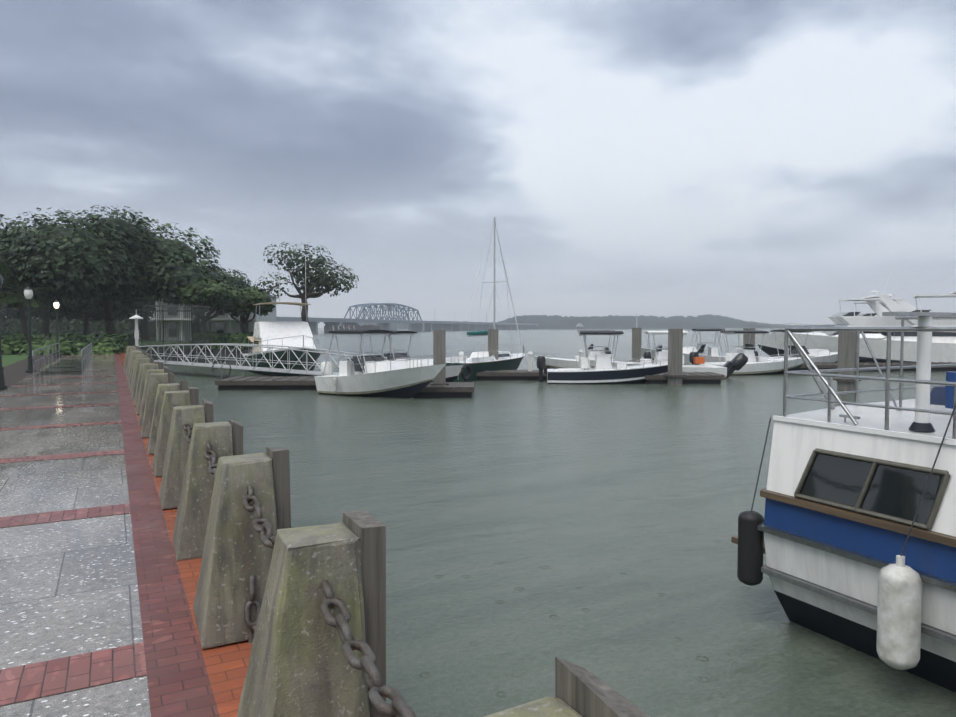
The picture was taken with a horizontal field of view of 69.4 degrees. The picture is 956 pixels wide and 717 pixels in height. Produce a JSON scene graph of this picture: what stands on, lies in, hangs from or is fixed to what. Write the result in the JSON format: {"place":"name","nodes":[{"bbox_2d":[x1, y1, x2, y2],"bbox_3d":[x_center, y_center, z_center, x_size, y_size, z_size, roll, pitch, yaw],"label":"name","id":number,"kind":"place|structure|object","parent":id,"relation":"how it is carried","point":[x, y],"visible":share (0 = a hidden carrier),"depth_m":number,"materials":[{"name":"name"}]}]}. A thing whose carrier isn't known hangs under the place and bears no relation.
{"place":"outdoors","nodes":[
{"label":"outdoors","id":0,"kind":"place"},
{"bbox_2d":[0,338,251,391],"bbox_3d":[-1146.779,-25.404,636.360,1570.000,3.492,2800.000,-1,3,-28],"label":"park ground","id":1,"kind":"structure","parent":0,"point":[15,369],"depth_m":39.78,"materials":[{"name":"green plant"}]},
{"bbox_2d":[0,274,7,389],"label":"lamp post","id":2,"kind":"object","parent":1,"relation":"on","point":[2,384],"visible":1,"depth_m":19.10,"materials":[{"name":"black metal"}]},
{"bbox_2d":[1,340,15,354],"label":"shrub","id":3,"kind":"object","parent":1,"relation":"on","point":[7,349],"visible":0.77,"depth_m":43.55,"materials":[{"name":"green plant"}]},
{"bbox_2d":[7,340,22,353],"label":"shrub","id":4,"kind":"object","parent":1,"relation":"on","point":[16,346],"visible":0.4,"depth_m":44.34,"materials":[{"name":"green plant"}]},
{"bbox_2d":[0,294,39,318],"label":"oak","id":5,"kind":"object","parent":1,"relation":"on","point":[4,310],"visible":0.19,"depth_m":118.61,"materials":[{"name":"green plant"}]},
{"bbox_2d":[0,262,56,336],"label":"tree","id":6,"kind":"object","parent":1,"relation":"on","point":[19,299],"visible":0.73,"depth_m":50.08,"materials":[{"name":"green plant"}]},
{"bbox_2d":[24,283,35,372],"bbox_3d":[-17.110,-1.171,26.330,0.340,3.420,0.340,-1,3,-28],"label":"lamp post","id":7,"kind":"object","parent":1,"relation":"on","point":[28,294],"visible":0.83,"depth_m":26.29,"materials":[{"name":"black metal"}]},
{"bbox_2d":[20,341,43,354],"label":"shrub","id":8,"kind":"object","parent":1,"relation":"on","point":[34,346],"visible":0.52,"depth_m":43.19,"materials":[{"name":"green plant"}]},
{"bbox_2d":[0,214,66,301],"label":"live oak","id":9,"kind":"object","parent":1,"relation":"on","point":[6,262],"visible":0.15,"depth_m":52.60,"materials":[{"name":"green plant"}]},
{"bbox_2d":[1,227,101,334],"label":"live oak","id":10,"kind":"object","parent":1,"relation":"on","point":[45,327],"depth_m":80.93,"materials":[{"name":"green plant"}]},
{"bbox_2d":[40,340,64,354],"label":"shrub","id":11,"kind":"object","parent":1,"relation":"on","point":[46,343],"visible":0.5,"depth_m":43.23,"materials":[{"name":"green plant"}]},
{"bbox_2d":[53,298,60,357],"bbox_3d":[-24.135,-1.772,39.570,0.340,3.420,0.340,-1,3,-28],"label":"lamp post","id":12,"kind":"object","parent":1,"relation":"on","point":[56,303],"visible":0.83,"depth_m":39.53,"materials":[{"name":"black metal"}]},
{"bbox_2d":[59,339,75,354],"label":"shrub","id":13,"kind":"object","parent":1,"relation":"on","point":[67,346],"visible":0.77,"depth_m":43.53,"materials":[{"name":"green plant"}]},
{"bbox_2d":[1,333,134,352],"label":"hedge row","id":14,"kind":"object","parent":1,"relation":"on","point":[128,340],"visible":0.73,"depth_m":46.29,"materials":[{"name":"green plant"}]},
{"bbox_2d":[0,318,160,337],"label":"understorey screen","id":15,"kind":"object","parent":1,"relation":"on","point":[74,326],"visible":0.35,"depth_m":115.20,"materials":[{"name":"green plant"}]},
{"bbox_2d":[72,341,88,353],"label":"shrub","id":16,"kind":"object","parent":1,"relation":"on","point":[81,344],"visible":0.48,"depth_m":44.29,"materials":[{"name":"green plant"}]},
{"bbox_2d":[18,297,154,334],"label":"oak","id":17,"kind":"object","parent":1,"relation":"on","point":[66,304],"visible":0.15,"depth_m":98.39,"materials":[{"name":"green plant"}]},
{"bbox_2d":[88,343,100,353],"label":"shrub","id":18,"kind":"object","parent":1,"relation":"on","point":[95,347],"visible":0.42,"depth_m":44.23,"materials":[{"name":"green plant"}]},
{"bbox_2d":[55,301,154,320],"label":"oak","id":19,"kind":"object","parent":1,"relation":"on","point":[119,311],"visible":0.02,"depth_m":137.53,"materials":[{"name":"green plant"}]},
{"bbox_2d":[97,340,121,354],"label":"shrub","id":20,"kind":"object","parent":1,"relation":"on","point":[105,348],"visible":0.96,"depth_m":43.98,"materials":[{"name":"green plant"}]},
{"bbox_2d":[0,205,227,336],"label":"live oak","id":21,"kind":"object","parent":1,"relation":"on","point":[90,284],"visible":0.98,"depth_m":52.69,"materials":[{"name":"green plant"}]},
{"bbox_2d":[0,353,251,716],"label":"promenade paving","id":22,"kind":"structure","parent":1,"relation":"on","point":[213,678],"depth_m":4.87,"materials":[{"name":"brick"}]},
{"bbox_2d":[32,342,91,375],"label":"ramp handrails","id":23,"kind":"object","parent":22,"relation":"on","point":[56,370],"visible":0.94,"depth_m":28.93,"materials":[{"name":"metal"}]},
{"bbox_2d":[131,357,153,399],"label":"bollard","id":24,"kind":"object","parent":22,"relation":"on","point":[145,360],"visible":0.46,"depth_m":16.60,"materials":[{"name":"concrete"}]},
{"bbox_2d":[143,363,415,716],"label":"seawall chains","id":25,"kind":"object","parent":22,"relation":"on","point":[398,706],"visible":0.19,"depth_m":2.34,"materials":[{"name":"metal"}]},
{"bbox_2d":[123,345,135,369],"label":"bollard","id":26,"kind":"object","parent":1,"relation":"on","point":[126,354],"visible":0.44,"depth_m":27.90,"materials":[{"name":"concrete"}]},
{"bbox_2d":[124,346,138,371],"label":"bollard","id":27,"kind":"object","parent":1,"relation":"on","point":[128,351],"visible":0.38,"depth_m":26.51,"materials":[{"name":"concrete"}]},
{"bbox_2d":[125,349,139,374],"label":"bollard","id":28,"kind":"object","parent":1,"relation":"on","point":[129,358],"visible":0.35,"depth_m":25.14,"materials":[{"name":"concrete"}]},
{"bbox_2d":[126,349,141,377],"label":"bollard","id":29,"kind":"object","parent":1,"relation":"on","point":[129,362],"visible":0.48,"depth_m":23.61,"materials":[{"name":"concrete"}]},
{"bbox_2d":[129,311,142,345],"bbox_3d":[-19.545,-1.434,39.517,0.702,2.750,0.720,-1,3,-28],"label":"lamp post","id":30,"kind":"object","parent":1,"relation":"on","point":[136,330],"visible":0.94,"depth_m":39.42,"materials":[{"name":"white metal"}]},
{"bbox_2d":[127,350,145,384],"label":"bollard","id":31,"kind":"object","parent":1,"relation":"on","point":[142,352],"visible":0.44,"depth_m":20.84,"materials":[{"name":"concrete"}]},
{"bbox_2d":[129,353,146,388],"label":"bollard","id":32,"kind":"object","parent":1,"relation":"on","point":[133,362],"visible":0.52,"depth_m":19.41,"materials":[{"name":"concrete"}]},
{"bbox_2d":[130,353,150,392],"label":"bollard","id":33,"kind":"object","parent":1,"relation":"on","point":[145,356],"visible":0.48,"depth_m":18.09,"materials":[{"name":"concrete"}]},
{"bbox_2d":[133,362,157,406],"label":"bollard","id":34,"kind":"object","parent":1,"relation":"on","point":[137,386],"visible":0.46,"depth_m":15.19,"materials":[{"name":"concrete"}]},
{"bbox_2d":[73,266,218,339],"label":"live oak","id":35,"kind":"object","parent":1,"relation":"on","point":[120,305],"visible":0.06,"depth_m":90.80,"materials":[{"name":"green plant"}]},
{"bbox_2d":[135,362,162,414],"bbox_3d":[-6.644,0.769,13.969,0.511,1.390,0.584,-1,2,-28],"label":"bollard","id":36,"kind":"object","parent":1,"relation":"on","point":[159,365],"visible":0.38,"depth_m":13.79,"materials":[{"name":"concrete"}]},
{"bbox_2d":[139,366,168,424],"bbox_3d":[-5.884,0.826,12.534,0.511,1.390,0.579,-1,3,-26],"label":"bollard","id":37,"kind":"object","parent":1,"relation":"on","point":[156,371],"visible":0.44,"depth_m":12.34,"materials":[{"name":"concrete"}]},
{"bbox_2d":[141,372,173,437],"bbox_3d":[-5.159,0.906,11.111,0.497,1.370,0.596,-1,2,-26],"label":"bollard","id":38,"kind":"object","parent":1,"relation":"on","point":[165,378],"visible":0.52,"depth_m":10.91,"materials":[{"name":"concrete"}]},
{"bbox_2d":[147,381,187,454],"bbox_3d":[-4.374,0.977,9.721,0.524,1.321,0.617,-1,2,-26],"label":"bollard","id":39,"kind":"object","parent":1,"relation":"on","point":[181,385],"visible":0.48,"depth_m":9.51,"materials":[{"name":"concrete"}]},
{"bbox_2d":[152,387,198,476],"bbox_3d":[-3.634,1.027,8.305,0.522,1.336,0.571,-2,4,-27],"label":"bollard","id":40,"kind":"object","parent":1,"relation":"on","point":[175,398],"visible":0.38,"depth_m":8.12,"materials":[{"name":"concrete"}]},
{"bbox_2d":[159,398,213,508],"bbox_3d":[-2.904,1.084,6.886,0.502,1.350,0.613,-2,2,-27],"label":"bollard","id":41,"kind":"object","parent":1,"relation":"on","point":[176,455],"visible":0.48,"depth_m":6.68,"materials":[{"name":"concrete"}]},
{"bbox_2d":[151,263,249,332],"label":"live oak","id":42,"kind":"object","parent":1,"relation":"on","point":[234,279],"visible":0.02,"depth_m":75.55,"materials":[{"name":"green plant"}]},
{"bbox_2d":[172,419,242,560],"bbox_3d":[-2.139,1.171,5.474,0.503,1.352,0.605,-1,2,-26],"label":"bollard","id":43,"kind":"object","parent":1,"relation":"on","point":[190,528],"visible":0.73,"depth_m":5.27,"materials":[{"name":"concrete"}]},
{"bbox_2d":[177,276,245,351],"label":"young tree","id":44,"kind":"object","parent":1,"relation":"on","point":[222,294],"visible":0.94,"depth_m":54.96,"materials":[{"name":"green plant"}]},
{"bbox_2d":[190,331,253,349],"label":"hedge row","id":45,"kind":"object","parent":1,"relation":"on","point":[240,338],"visible":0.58,"depth_m":54.88,"materials":[{"name":"green plant"}]},
{"bbox_2d":[208,286,274,349],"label":"young tree","id":46,"kind":"object","parent":1,"relation":"on","point":[244,306],"visible":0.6,"depth_m":60.29,"materials":[{"name":"green plant"}]},
{"bbox_2d":[193,446,290,648],"bbox_3d":[-1.385,1.217,4.066,0.521,1.358,0.619,-2,2,-26],"label":"bollard","id":47,"kind":"object","parent":1,"relation":"on","point":[227,568],"visible":0.79,"depth_m":3.87,"materials":[{"name":"concrete"}]},
{"bbox_2d":[253,242,358,325],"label":"shore oak","id":48,"kind":"object","parent":1,"relation":"on","point":[318,273],"visible":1,"depth_m":74.83,"materials":[{"name":"green plant"}]},
{"bbox_2d":[237,510,385,716],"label":"bollard","id":49,"kind":"object","parent":1,"relation":"on","point":[302,642],"visible":0.96,"depth_m":2.50,"materials":[{"name":"concrete"}]},
{"bbox_2d":[484,657,649,716],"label":"bollard","id":50,"kind":"object","parent":1,"relation":"on","point":[580,691],"visible":1,"depth_m":1.33,"materials":[{"name":"concrete"}]},
{"bbox_2d":[150,294,277,340],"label":"white house","id":51,"kind":"structure","parent":0,"point":[219,326],"depth_m":83.70,"materials":[{"name":"grey"}]},
{"bbox_2d":[163,328,955,716],"bbox_3d":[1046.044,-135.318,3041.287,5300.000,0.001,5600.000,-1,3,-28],"label":"water surface","id":52,"kind":"object","parent":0,"point":[695,586],"depth_m":9.80,"materials":[{"name":"liquid"}]},
{"bbox_2d":[214,376,316,389],"bbox_3d":[-9.063,1.116,31.693,5.087,0.545,2.640,0,3,-1],"label":"floating dock","id":53,"kind":"object","parent":52,"relation":"on","point":[272,382],"visible":0.75,"depth_m":30.51,"materials":[{"name":"brown wood"}]},
{"bbox_2d":[212,360,230,378],"bbox_3d":[-11.646,0.514,31.340,0.875,0.939,0.087,0,3,-1],"label":"dock hose coil","id":54,"kind":"object","parent":53,"relation":"on","point":[221,369],"visible":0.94,"depth_m":31.31,"materials":[{"name":"black rubber"}]},
{"bbox_2d":[139,343,386,375],"bbox_3d":[-12.362,-0.041,37.061,19.244,1.450,1.314,2,3,34],"label":"gangway","id":55,"kind":"object","parent":53,"relation":"on","point":[306,371],"visible":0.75,"depth_m":36.68,"materials":[{"name":"white metal"}]},
{"bbox_2d":[141,305,210,360],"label":"marina gate fence","id":56,"kind":"object","parent":55,"relation":"on","point":[170,312],"visible":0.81,"depth_m":43.04,"materials":[{"name":"black metal"}]},
{"bbox_2d":[243,256,320,375],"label":"boat","id":57,"kind":"object","parent":52,"relation":"on","point":[266,335],"visible":0.81,"depth_m":40.70,"materials":[{"name":"beige paint"}]},
{"bbox_2d":[314,325,445,397],"bbox_3d":[-3.931,0.283,27.849,6.730,3.237,2.534,2,3,35],"label":"motorboat","id":58,"kind":"object","parent":52,"relation":"on","point":[372,377],"visible":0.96,"depth_m":27.29,"materials":[{"name":"paint"}]},
{"bbox_2d":[277,303,537,332],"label":"swing bridge","id":59,"kind":"structure","parent":52,"relation":"on","point":[392,327],"depth_m":403.81,"materials":[{"name":"grey metal"}]},
{"bbox_2d":[347,331,471,381],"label":"boat fittings","id":60,"kind":"object","parent":52,"relation":"on","point":[451,373],"visible":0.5,"depth_m":31.75,"materials":[{"name":"paint"}]},
{"bbox_2d":[413,330,473,397],"bbox_3d":[-1.430,1.167,28.315,2.542,4.670,2.440,0,3,-1],"label":"finger dock","id":61,"kind":"object","parent":52,"relation":"on","point":[456,390],"visible":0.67,"depth_m":27.95,"materials":[{"name":"grey concrete"}]},
{"bbox_2d":[446,217,524,381],"bbox_3d":[0.766,-3.300,39.449,2.720,9.584,9.348,1,3,27],"label":"sailboat","id":62,"kind":"object","parent":52,"relation":"on","point":[482,363],"visible":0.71,"depth_m":38.38,"materials":[{"name":"beige plastic"}]},
{"bbox_2d":[458,329,546,380],"bbox_3d":[0.464,0.752,37.439,6.941,4.670,3.042,0,3,-1],"label":"dock","id":63,"kind":"object","parent":52,"relation":"on","point":[503,374],"visible":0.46,"depth_m":36.12,"materials":[{"name":"brown wood"}]},
{"bbox_2d":[533,329,651,368],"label":"boat console","id":64,"kind":"object","parent":52,"relation":"on","point":[560,363],"visible":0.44,"depth_m":41.64,"materials":[{"name":"paint"}]},
{"bbox_2d":[361,314,835,329],"bbox_3d":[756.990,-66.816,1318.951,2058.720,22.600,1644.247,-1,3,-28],"label":"shore treeline","id":65,"kind":"object","parent":52,"relation":"on","point":[591,318],"visible":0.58,"depth_m":869.44,"materials":[{"name":"grey"}]},
{"bbox_2d":[536,329,667,383],"bbox_3d":[6.450,0.085,34.601,7.013,3.112,2.300,0,3,5],"label":"motorboat","id":66,"kind":"object","parent":52,"relation":"on","point":[628,374],"visible":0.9,"depth_m":33.84,"materials":[{"name":"paint"}]},
{"bbox_2d":[578,329,723,384],"bbox_3d":[8.984,0.754,36.961,4.554,4.710,8.611,-1,3,-28],"label":"dock","id":67,"kind":"object","parent":52,"relation":"on","point":[675,355],"visible":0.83,"depth_m":33.39,"materials":[{"name":"grey wood"}]},
{"bbox_2d":[590,329,747,378],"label":"boat fittings","id":68,"kind":"object","parent":52,"relation":"on","point":[736,362],"visible":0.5,"depth_m":37.76,"materials":[{"name":"paint"}]},
{"bbox_2d":[694,357,704,363],"bbox_3d":[12.220,0.105,38.146,0.500,0.350,0.400,0,3,3],"label":"box","id":69,"kind":"object","parent":68,"relation":"on","point":[699,360],"visible":1,"depth_m":37.95,"materials":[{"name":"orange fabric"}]},
{"bbox_2d":[641,326,727,364],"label":"walkaround boat","id":70,"kind":"object","parent":52,"relation":"on","point":[712,356],"visible":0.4,"depth_m":46.84,"materials":[{"name":"paint"}]},
{"bbox_2d":[689,329,803,374],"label":"motorboat","id":71,"kind":"object","parent":52,"relation":"on","point":[766,367],"visible":0.65,"depth_m":40.55,"materials":[{"name":"paint"}]},
{"bbox_2d":[629,328,955,389],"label":"dock","id":72,"kind":"object","parent":52,"relation":"on","point":[846,349],"visible":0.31,"depth_m":43.28,"materials":[{"name":"grey wood"}]},
{"bbox_2d":[754,330,837,362],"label":"motorboat","id":73,"kind":"object","parent":52,"relation":"on","point":[817,355],"visible":0.35,"depth_m":46.33,"materials":[{"name":"paint"}]},
{"bbox_2d":[750,261,911,356],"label":"yacht","id":74,"kind":"object","parent":52,"relation":"on","point":[879,320],"visible":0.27,"depth_m":55.11,"materials":[{"name":"white plastic"}]},
{"bbox_2d":[731,312,955,692],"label":"motor yacht","id":75,"kind":"object","parent":52,"relation":"on","point":[837,449],"visible":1,"depth_m":5.58,"materials":[{"name":"white plastic"}]},
{"bbox_2d":[770,270,916,334],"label":"yacht","id":76,"kind":"object","parent":52,"relation":"on","point":[908,307],"visible":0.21,"depth_m":60.76,"materials":[{"name":"white plastic"}]},
{"bbox_2d":[788,290,955,362],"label":"yacht","id":77,"kind":"object","parent":52,"relation":"on","point":[878,347],"visible":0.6,"depth_m":49.00,"materials":[{"name":"white plastic"}]}
]}

